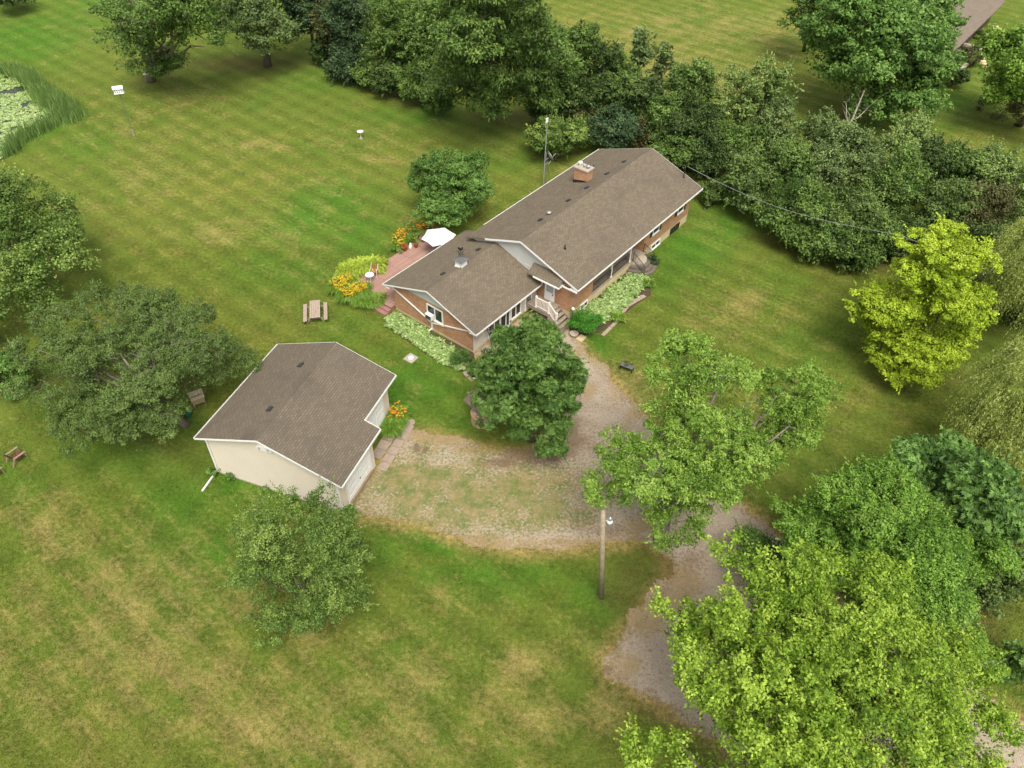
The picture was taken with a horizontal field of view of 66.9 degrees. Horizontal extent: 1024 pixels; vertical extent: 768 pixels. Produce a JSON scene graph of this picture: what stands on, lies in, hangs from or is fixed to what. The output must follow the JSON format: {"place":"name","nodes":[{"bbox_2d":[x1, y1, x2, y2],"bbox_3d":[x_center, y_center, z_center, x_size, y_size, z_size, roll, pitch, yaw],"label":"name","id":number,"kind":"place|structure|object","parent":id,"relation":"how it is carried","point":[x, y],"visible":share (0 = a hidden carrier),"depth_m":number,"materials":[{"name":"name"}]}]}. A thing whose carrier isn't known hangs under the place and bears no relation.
{"place":"outdoors","nodes":[
{"label":"outdoors","id":0,"kind":"place"},
{"bbox_2d":[0,74,42,159],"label":"pond water","id":1,"kind":"structure","parent":0,"point":[14,90],"depth_m":88.30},
{"bbox_2d":[0,58,46,86],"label":"cattails","id":2,"kind":"object","parent":1,"relation":"in","point":[14,70],"visible":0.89,"depth_m":91.72,"materials":[{"name":"green plant"}]},
{"bbox_2d":[0,73,54,158],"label":"lily pads","id":3,"kind":"object","parent":1,"relation":"on","point":[4,99],"visible":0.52,"depth_m":86.95,"materials":[{"name":"green plant"}]},
{"bbox_2d":[0,108,62,158],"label":"cattails","id":4,"kind":"object","parent":1,"relation":"in","point":[13,144],"visible":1,"depth_m":81.00,"materials":[{"name":"green plant"}]},
{"bbox_2d":[21,69,89,127],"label":"cattails","id":5,"kind":"object","parent":1,"relation":"in","point":[63,107],"visible":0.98,"depth_m":85.92,"materials":[{"name":"green plant"}]},
{"bbox_2d":[0,0,1023,767],"bbox_3d":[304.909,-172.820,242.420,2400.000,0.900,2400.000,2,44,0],"label":"lawn","id":6,"kind":"structure","parent":0,"point":[244,150],"depth_m":56.07,"materials":[{"name":"green plant"}]},
{"bbox_2d":[0,351,37,399],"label":"edge bush","id":7,"kind":"object","parent":6,"relation":"on","point":[4,367],"visible":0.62,"depth_m":53.68,"materials":[{"name":"green plant"}]},
{"bbox_2d":[0,160,101,326],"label":"edge maple","id":8,"kind":"object","parent":6,"relation":"on","point":[61,227],"visible":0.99,"depth_m":58.70,"materials":[{"name":"green plant"}]},
{"bbox_2d":[0,274,264,458],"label":"old apple tree","id":9,"kind":"object","parent":6,"relation":"on","point":[159,357],"visible":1,"depth_m":49.76,"materials":[{"name":"green plant"}]},
{"bbox_2d":[83,0,238,83],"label":"half dead tree","id":10,"kind":"object","parent":6,"relation":"on","point":[155,24],"visible":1,"depth_m":81.95,"materials":[{"name":"green plant"}]},
{"bbox_2d":[202,0,308,66],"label":"leaning tree","id":11,"kind":"object","parent":6,"relation":"on","point":[247,16],"visible":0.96,"depth_m":88.44,"materials":[{"name":"green plant"}]},
{"bbox_2d":[193,342,396,512],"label":"garage","id":12,"kind":"structure","parent":6,"relation":"on","point":[302,417],"depth_m":48.16,"materials":[{"name":"brown"}]},
{"bbox_2d":[345,448,372,503],"bbox_3d":[-9.551,5.684,48.532,0.070,2.290,3.070,15,46,14],"label":"garage door","id":13,"kind":"structure","parent":12,"relation":"in","point":[365,466],"depth_m":48.53,"materials":[{"name":"white metal"}]},
{"bbox_2d":[367,398,385,428],"bbox_3d":[-9.180,2.834,51.532,0.050,2.500,3.040,15,46,13],"label":"garage door","id":14,"kind":"structure","parent":12,"relation":"in","point":[377,416],"depth_m":51.67,"materials":[{"name":"white metal"}]},
{"bbox_2d":[217,475,378,650],"bbox_3d":[-10.997,9.637,41.078,7.946,7.863,7.916,2,44,0],"label":"pear tree","id":15,"kind":"object","parent":6,"relation":"on","point":[267,542],"visible":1,"depth_m":40.11,"materials":[{"name":"green plant"}]},
{"bbox_2d":[281,0,325,59],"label":"hedgerow tree","id":16,"kind":"object","parent":6,"relation":"on","point":[294,9],"visible":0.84,"depth_m":91.75,"materials":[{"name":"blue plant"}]},
{"bbox_2d":[303,300,327,322],"bbox_3d":[-15.577,-5.661,61.437,1.866,0.772,2.200,-7,45,-8],"label":"picnic table","id":17,"kind":"object","parent":6,"relation":"on","point":[314,306],"visible":1,"depth_m":61.19,"materials":[{"name":"brown wood"}]},
{"bbox_2d":[305,36,330,67],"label":"hedgerow bush","id":18,"kind":"object","parent":6,"relation":"on","point":[317,52],"visible":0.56,"depth_m":94.31,"materials":[{"name":"green plant"}]},
{"bbox_2d":[309,0,332,52],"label":"hedgerow tree","id":19,"kind":"object","parent":6,"relation":"on","point":[316,21],"visible":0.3,"depth_m":91.53,"materials":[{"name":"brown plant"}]},
{"bbox_2d":[319,42,364,87],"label":"hedgerow bush","id":20,"kind":"object","parent":6,"relation":"on","point":[339,63],"visible":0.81,"depth_m":90.45,"materials":[{"name":"green plant"}]},
{"bbox_2d":[315,0,375,56],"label":"hedgerow tree","id":21,"kind":"object","parent":6,"relation":"on","point":[342,19],"visible":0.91,"depth_m":89.06,"materials":[{"name":"green plant"}]},
{"bbox_2d":[332,283,362,303],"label":"day lilies","id":22,"kind":"object","parent":6,"relation":"on","point":[343,296],"visible":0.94,"depth_m":62.32,"materials":[{"name":"green plant"}]},
{"bbox_2d":[348,51,381,87],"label":"hedgerow bush","id":23,"kind":"object","parent":6,"relation":"on","point":[361,77],"visible":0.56,"depth_m":89.53,"materials":[{"name":"green plant"}]},
{"bbox_2d":[367,51,404,97],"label":"hedgerow bush","id":24,"kind":"object","parent":6,"relation":"on","point":[381,79],"visible":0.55,"depth_m":87.77,"materials":[{"name":"green plant"}]},
{"bbox_2d":[359,0,421,66],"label":"hedgerow tree","id":25,"kind":"object","parent":6,"relation":"on","point":[383,37],"visible":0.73,"depth_m":85.87,"materials":[{"name":"green plant"}]},
{"bbox_2d":[373,423,413,471],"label":"slab path","id":26,"kind":"structure","parent":6,"relation":"on","point":[382,447],"depth_m":51.95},
{"bbox_2d":[379,416,407,439],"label":"day lilies","id":27,"kind":"object","parent":6,"relation":"on","point":[393,432],"visible":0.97,"depth_m":52.29,"materials":[{"name":"green plant"}]},
{"bbox_2d":[356,239,440,315],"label":"wooden deck","id":28,"kind":"structure","parent":6,"relation":"on","point":[398,262],"depth_m":65.50,"materials":[{"name":"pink wood"}]},
{"bbox_2d":[422,228,455,245],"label":"parasol","id":29,"kind":"object","parent":28,"relation":"on","point":[437,237],"visible":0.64,"depth_m":65.92,"materials":[{"name":"white fabric"}]},
{"bbox_2d":[385,0,440,64],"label":"hedgerow tree","id":30,"kind":"object","parent":6,"relation":"on","point":[416,39],"visible":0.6,"depth_m":85.92,"materials":[{"name":"green plant"}]},
{"bbox_2d":[388,51,446,103],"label":"hedgerow bush","id":31,"kind":"object","parent":6,"relation":"on","point":[408,78],"visible":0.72,"depth_m":86.36,"materials":[{"name":"green plant"}]},
{"bbox_2d":[383,311,474,371],"bbox_3d":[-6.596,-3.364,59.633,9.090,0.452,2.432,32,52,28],"label":"hosta bed","id":32,"kind":"object","parent":6,"relation":"on","point":[414,334],"visible":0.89,"depth_m":59.66,"materials":[{"name":"green plant"}]},
{"bbox_2d":[419,87,457,114],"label":"hedgerow bush","id":33,"kind":"object","parent":6,"relation":"on","point":[441,105],"visible":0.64,"depth_m":85.42,"materials":[{"name":"green plant"}]},
{"bbox_2d":[404,146,497,226],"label":"round lawn tree","id":34,"kind":"object","parent":6,"relation":"on","point":[463,178],"visible":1,"depth_m":67.89,"materials":[{"name":"green plant"}]},
{"bbox_2d":[464,389,492,428],"bbox_3d":[-2.064,1.761,53.133,1.600,2.375,2.040,-27,51,-26],"label":"wishing well","id":35,"kind":"object","parent":6,"relation":"on","point":[474,411],"visible":0.34,"depth_m":52.86,"materials":[{"name":"brick"}]},
{"bbox_2d":[407,0,584,121],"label":"hanging ash","id":36,"kind":"object","parent":6,"relation":"on","point":[498,30],"visible":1,"depth_m":73.97,"materials":[{"name":"green plant"}]},
{"bbox_2d":[466,310,591,465],"bbox_3d":[1.042,0.382,49.868,8.270,9.331,8.527,2,44,0],"label":"chestnut tree","id":37,"kind":"object","parent":6,"relation":"on","point":[521,361],"visible":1,"depth_m":48.12,"materials":[{"name":"green plant"}]},
{"bbox_2d":[382,148,702,352],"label":"brick house","id":38,"kind":"structure","parent":6,"relation":"on","point":[585,231],"depth_m":62.09,"materials":[{"name":"brown"}]},
{"bbox_2d":[524,93,571,126],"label":"hedgerow bush","id":39,"kind":"object","parent":6,"relation":"on","point":[535,113],"visible":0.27,"depth_m":84.12,"materials":[{"name":"green plant"}]},
{"bbox_2d":[527,11,585,111],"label":"hedgerow tree","id":40,"kind":"object","parent":6,"relation":"on","point":[565,80],"visible":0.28,"depth_m":81.19,"materials":[{"name":"green plant"}]},
{"bbox_2d":[523,109,593,161],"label":"tree","id":41,"kind":"object","parent":6,"relation":"on","point":[565,138],"visible":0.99,"depth_m":78.24,"materials":[{"name":"green plant"}]},
{"bbox_2d":[555,74,598,120],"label":"hedgerow tree","id":42,"kind":"object","parent":6,"relation":"on","point":[573,98],"visible":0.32,"depth_m":83.43,"materials":[{"name":"green plant"}]},
{"bbox_2d":[567,19,606,79],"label":"hedgerow tree","id":43,"kind":"object","parent":6,"relation":"on","point":[586,42],"visible":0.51,"depth_m":83.72,"materials":[{"name":"green plant"}]},
{"bbox_2d":[573,70,628,119],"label":"hedgerow tree","id":44,"kind":"object","parent":6,"relation":"on","point":[606,92],"visible":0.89,"depth_m":82.06,"materials":[{"name":"green plant"}]},
{"bbox_2d":[583,38,626,79],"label":"hedgerow tree","id":45,"kind":"object","parent":6,"relation":"on","point":[609,62],"visible":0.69,"depth_m":83.11,"materials":[{"name":"green plant"}]},
{"bbox_2d":[598,509,612,599],"bbox_3d":[4.864,9.327,41.654,1.004,8.224,0.358,12,45,11],"label":"utility pole","id":46,"kind":"object","parent":6,"relation":"on","point":[609,520],"visible":1,"depth_m":41.10,"materials":[{"name":"brown wood"}]},
{"bbox_2d":[569,275,650,335],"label":"flower bed soil","id":47,"kind":"structure","parent":6,"relation":"on","point":[647,293],"depth_m":63.13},
{"bbox_2d":[565,305,604,333],"bbox_3d":[5.595,-5.023,60.346,3.123,2.311,3.119,24,48,21],"label":"boxwood shrub","id":48,"kind":"object","parent":47,"relation":"on","point":[585,322],"visible":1,"depth_m":59.99,"materials":[{"name":"green plant"}]},
{"bbox_2d":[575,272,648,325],"bbox_3d":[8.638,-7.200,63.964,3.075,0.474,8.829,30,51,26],"label":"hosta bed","id":49,"kind":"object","parent":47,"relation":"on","point":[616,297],"visible":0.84,"depth_m":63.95,"materials":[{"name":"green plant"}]},
{"bbox_2d":[586,100,648,148],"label":"hedgerow bush","id":50,"kind":"object","parent":6,"relation":"on","point":[620,131],"visible":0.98,"depth_m":78.93,"materials":[{"name":"green plant"}]},
{"bbox_2d":[613,52,643,113],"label":"hedgerow tree","id":51,"kind":"object","parent":6,"relation":"on","point":[628,77],"visible":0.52,"depth_m":81.87,"materials":[{"name":"green plant"}]},
{"bbox_2d":[626,114,659,147],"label":"hedgerow bush","id":52,"kind":"object","parent":6,"relation":"on","point":[643,123],"visible":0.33,"depth_m":80.59,"materials":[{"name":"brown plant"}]},
{"bbox_2d":[629,23,657,68],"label":"hedgerow tree","id":53,"kind":"object","parent":6,"relation":"on","point":[641,51],"visible":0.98,"depth_m":83.21,"materials":[{"name":"green plant"}]},
{"bbox_2d":[618,70,674,118],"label":"hedgerow tree","id":54,"kind":"object","parent":6,"relation":"on","point":[638,97],"visible":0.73,"depth_m":81.51,"materials":[{"name":"green plant"}]},
{"bbox_2d":[637,88,683,143],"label":"hedgerow tree","id":55,"kind":"object","parent":6,"relation":"on","point":[660,111],"visible":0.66,"depth_m":79.14,"materials":[{"name":"green plant"}]},
{"bbox_2d":[645,41,676,92],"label":"hedgerow tree","id":56,"kind":"object","parent":6,"relation":"on","point":[660,67],"visible":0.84,"depth_m":84.45,"materials":[{"name":"green plant"}]},
{"bbox_2d":[646,126,700,168],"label":"hedgerow bush","id":57,"kind":"object","parent":6,"relation":"on","point":[668,148],"visible":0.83,"depth_m":77.39,"materials":[{"name":"green plant"}]},
{"bbox_2d":[353,311,1023,767],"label":"gravel drive","id":58,"kind":"structure","parent":6,"relation":"on","point":[447,485],"depth_m":48.51,"materials":[{"name":"beige gravel"}]},
{"bbox_2d":[660,56,719,107],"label":"hedgerow tree","id":59,"kind":"object","parent":6,"relation":"on","point":[700,75],"visible":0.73,"depth_m":80.87,"materials":[{"name":"green plant"}]},
{"bbox_2d":[652,84,733,142],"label":"hedgerow tree","id":60,"kind":"object","parent":6,"relation":"on","point":[698,119],"visible":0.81,"depth_m":78.39,"materials":[{"name":"green plant"}]},
{"bbox_2d":[677,122,749,178],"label":"hedgerow bush","id":61,"kind":"object","parent":6,"relation":"on","point":[714,157],"visible":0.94,"depth_m":76.21,"materials":[{"name":"green plant"}]},
{"bbox_2d":[579,328,850,555],"bbox_3d":[10.703,3.603,44.218,16.344,13.263,9.044,-30,52,-28],"label":"silver maple","id":62,"kind":"object","parent":6,"relation":"on","point":[719,473],"visible":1,"depth_m":41.56,"materials":[{"name":"green plant"}]},
{"bbox_2d":[697,176,734,210],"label":"hedgerow bush","id":63,"kind":"object","parent":6,"relation":"on","point":[711,192],"visible":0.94,"depth_m":73.59,"materials":[{"name":"green plant"}]},
{"bbox_2d":[707,60,767,124],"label":"hedgerow tree","id":64,"kind":"object","parent":6,"relation":"on","point":[744,109],"visible":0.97,"depth_m":78.03,"materials":[{"name":"green plant"}]},
{"bbox_2d":[708,115,774,163],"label":"hedgerow tree","id":65,"kind":"object","parent":6,"relation":"on","point":[747,133],"visible":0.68,"depth_m":77.36,"materials":[{"name":"green plant"}]},
{"bbox_2d":[719,147,783,213],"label":"hedgerow tree","id":66,"kind":"object","parent":6,"relation":"on","point":[744,175],"visible":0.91,"depth_m":70.30,"materials":[{"name":"green plant"}]},
{"bbox_2d":[732,517,795,584],"bbox_3d":[14.055,10.185,43.665,4.698,4.451,3.696,22,48,20],"label":"dark small tree","id":67,"kind":"object","parent":6,"relation":"on","point":[757,536],"visible":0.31,"depth_m":43.19,"materials":[{"name":"green plant"}]},
{"bbox_2d":[746,51,804,119],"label":"hedgerow tree","id":68,"kind":"object","parent":6,"relation":"on","point":[775,77],"visible":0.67,"depth_m":79.25,"materials":[{"name":"green plant"}]},
{"bbox_2d":[751,90,809,155],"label":"hedgerow tree","id":69,"kind":"object","parent":6,"relation":"on","point":[777,126],"visible":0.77,"depth_m":77.39,"materials":[{"name":"green plant"}]},
{"bbox_2d":[754,134,820,204],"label":"hedgerow tree","id":70,"kind":"object","parent":6,"relation":"on","point":[781,153],"visible":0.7,"depth_m":69.48,"materials":[{"name":"green plant"}]},
{"bbox_2d":[741,171,841,248],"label":"hedgerow tree","id":71,"kind":"object","parent":6,"relation":"on","point":[780,221],"visible":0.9,"depth_m":67.14,"materials":[{"name":"green plant"}]},
{"bbox_2d":[777,0,834,51],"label":"slender tree","id":72,"kind":"object","parent":6,"relation":"on","point":[806,7],"visible":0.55,"depth_m":94.73,"materials":[{"name":"green plant"}]},
{"bbox_2d":[613,525,1023,767],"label":"yellow green tree","id":73,"kind":"object","parent":6,"relation":"on","point":[825,678],"visible":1,"depth_m":30.66,"materials":[{"name":"green plant"}]},
{"bbox_2d":[799,105,839,151],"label":"hedgerow tree","id":74,"kind":"object","parent":6,"relation":"on","point":[816,123],"visible":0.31,"depth_m":77.18,"materials":[{"name":"green plant"}]},
{"bbox_2d":[794,137,857,187],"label":"hedgerow tree","id":75,"kind":"object","parent":6,"relation":"on","point":[830,167],"visible":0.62,"depth_m":72.39,"materials":[{"name":"green plant"}]},
{"bbox_2d":[788,204,867,264],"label":"hedgerow bush","id":76,"kind":"object","parent":6,"relation":"on","point":[816,243],"visible":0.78,"depth_m":65.85,"materials":[{"name":"green plant"}]},
{"bbox_2d":[793,181,887,234],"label":"hedgerow tree","id":77,"kind":"object","parent":6,"relation":"on","point":[856,205],"visible":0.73,"depth_m":65.84,"materials":[{"name":"green plant"}]},
{"bbox_2d":[811,115,885,187],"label":"hedgerow tree","id":78,"kind":"object","parent":6,"relation":"on","point":[851,136],"visible":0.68,"depth_m":73.93,"materials":[{"name":"green plant"}]},
{"bbox_2d":[826,226,875,274],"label":"hedgerow bush","id":79,"kind":"object","parent":6,"relation":"on","point":[839,263],"visible":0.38,"depth_m":65.99,"materials":[{"name":"green plant"}]},
{"bbox_2d":[836,144,897,191],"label":"hedgerow tree","id":80,"kind":"object","parent":6,"relation":"on","point":[855,173],"visible":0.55,"depth_m":72.43,"materials":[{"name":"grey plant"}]},
{"bbox_2d":[836,204,907,274],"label":"hedgerow tree","id":81,"kind":"object","parent":6,"relation":"on","point":[882,239],"visible":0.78,"depth_m":65.21,"materials":[{"name":"green plant"}]},
{"bbox_2d":[794,0,973,123],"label":"bright maple","id":82,"kind":"object","parent":6,"relation":"on","point":[877,44],"visible":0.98,"depth_m":80.89,"materials":[{"name":"green plant"}]},
{"bbox_2d":[766,444,1023,676],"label":"green maple","id":83,"kind":"object","parent":6,"relation":"on","point":[944,556],"visible":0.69,"depth_m":39.06,"materials":[{"name":"green plant"}]},
{"bbox_2d":[859,140,937,213],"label":"hedgerow tree","id":84,"kind":"object","parent":6,"relation":"on","point":[902,181],"visible":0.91,"depth_m":68.55,"materials":[{"name":"green plant"}]},
{"bbox_2d":[875,106,947,162],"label":"hedgerow tree","id":85,"kind":"object","parent":6,"relation":"on","point":[915,130],"visible":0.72,"depth_m":73.63,"materials":[{"name":"green plant"}]},
{"bbox_2d":[882,206,940,258],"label":"hedgerow bush","id":86,"kind":"object","parent":6,"relation":"on","point":[899,252],"visible":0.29,"depth_m":66.41,"materials":[{"name":"green plant"}]},
{"bbox_2d":[842,212,1002,394],"bbox_3d":[29.426,-5.703,55.672,9.841,11.026,9.160,-28,52,-27],"label":"golden maple","id":87,"kind":"object","parent":6,"relation":"on","point":[886,314],"visible":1,"depth_m":54.24,"materials":[{"name":"plant"}]},
{"bbox_2d":[899,131,961,205],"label":"hedgerow tree","id":88,"kind":"object","parent":6,"relation":"on","point":[936,156],"visible":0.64,"depth_m":71.62,"materials":[{"name":"green plant"}]},
{"bbox_2d":[909,175,986,232],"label":"hedgerow tree","id":89,"kind":"object","parent":6,"relation":"on","point":[941,197],"visible":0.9,"depth_m":68.50,"materials":[{"name":"green plant"}]},
{"bbox_2d":[887,425,1023,576],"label":"horse chestnut","id":90,"kind":"object","parent":6,"relation":"on","point":[981,489],"visible":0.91,"depth_m":41.58,"materials":[{"name":"green plant"}]},
{"bbox_2d":[906,0,1005,79],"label":"neighbour house","id":91,"kind":"structure","parent":6,"relation":"on","point":[980,12],"depth_m":103.90,"materials":[{"name":"brick"}]},
{"bbox_2d":[936,134,992,185],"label":"hedgerow tree","id":92,"kind":"object","parent":6,"relation":"on","point":[966,155],"visible":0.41,"depth_m":71.54,"materials":[{"name":"green plant"}]},
{"bbox_2d":[942,216,1011,277],"bbox_3d":[39.423,-11.452,65.677,5.276,5.534,4.711,2,44,0],"label":"hedgerow tree","id":93,"kind":"object","parent":6,"relation":"on","point":[980,230],"visible":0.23,"depth_m":64.67,"materials":[{"name":"green plant"}]},
{"bbox_2d":[938,334,1023,481],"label":"weeping willow","id":94,"kind":"object","parent":6,"relation":"on","point":[988,418],"visible":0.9,"depth_m":46.60,"materials":[{"name":"green plant"}]},
{"bbox_2d":[955,175,1021,227],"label":"hedgerow tree","id":95,"kind":"object","parent":6,"relation":"on","point":[994,195],"visible":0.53,"depth_m":67.84,"materials":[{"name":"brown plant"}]},
{"bbox_2d":[962,135,1023,189],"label":"hedgerow tree","id":96,"kind":"object","parent":6,"relation":"on","point":[987,171],"visible":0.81,"depth_m":70.32,"materials":[{"name":"green plant"}]},
{"bbox_2d":[965,541,1023,618],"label":"hedgerow bush","id":97,"kind":"object","parent":6,"relation":"on","point":[993,595],"visible":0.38,"depth_m":42.70,"materials":[{"name":"green plant"}]},
{"bbox_2d":[969,216,1023,339],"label":"weeping willow","id":98,"kind":"object","parent":6,"relation":"on","point":[1006,282],"visible":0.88,"depth_m":56.17,"materials":[{"name":"green plant"}]},
{"bbox_2d":[973,15,1023,126],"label":"edge maple","id":99,"kind":"object","parent":6,"relation":"on","point":[1007,76],"visible":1,"depth_m":82.90,"materials":[{"name":"green plant"}]},
{"bbox_2d":[975,87,1023,124],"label":"twiggy bush","id":100,"kind":"object","parent":6,"relation":"on","point":[1010,107],"visible":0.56,"depth_m":86.85,"materials":[{"name":"green plant"}]},
{"bbox_2d":[988,637,1023,684],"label":"hedgerow bush","id":101,"kind":"object","parent":6,"relation":"on","point":[1014,661],"visible":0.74,"depth_m":40.23,"materials":[{"name":"green plant"}]},
{"bbox_2d":[990,157,1023,213],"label":"hedgerow tree","id":102,"kind":"object","parent":6,"relation":"on","point":[1020,191],"visible":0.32,"depth_m":69.38,"materials":[{"name":"green plant"}]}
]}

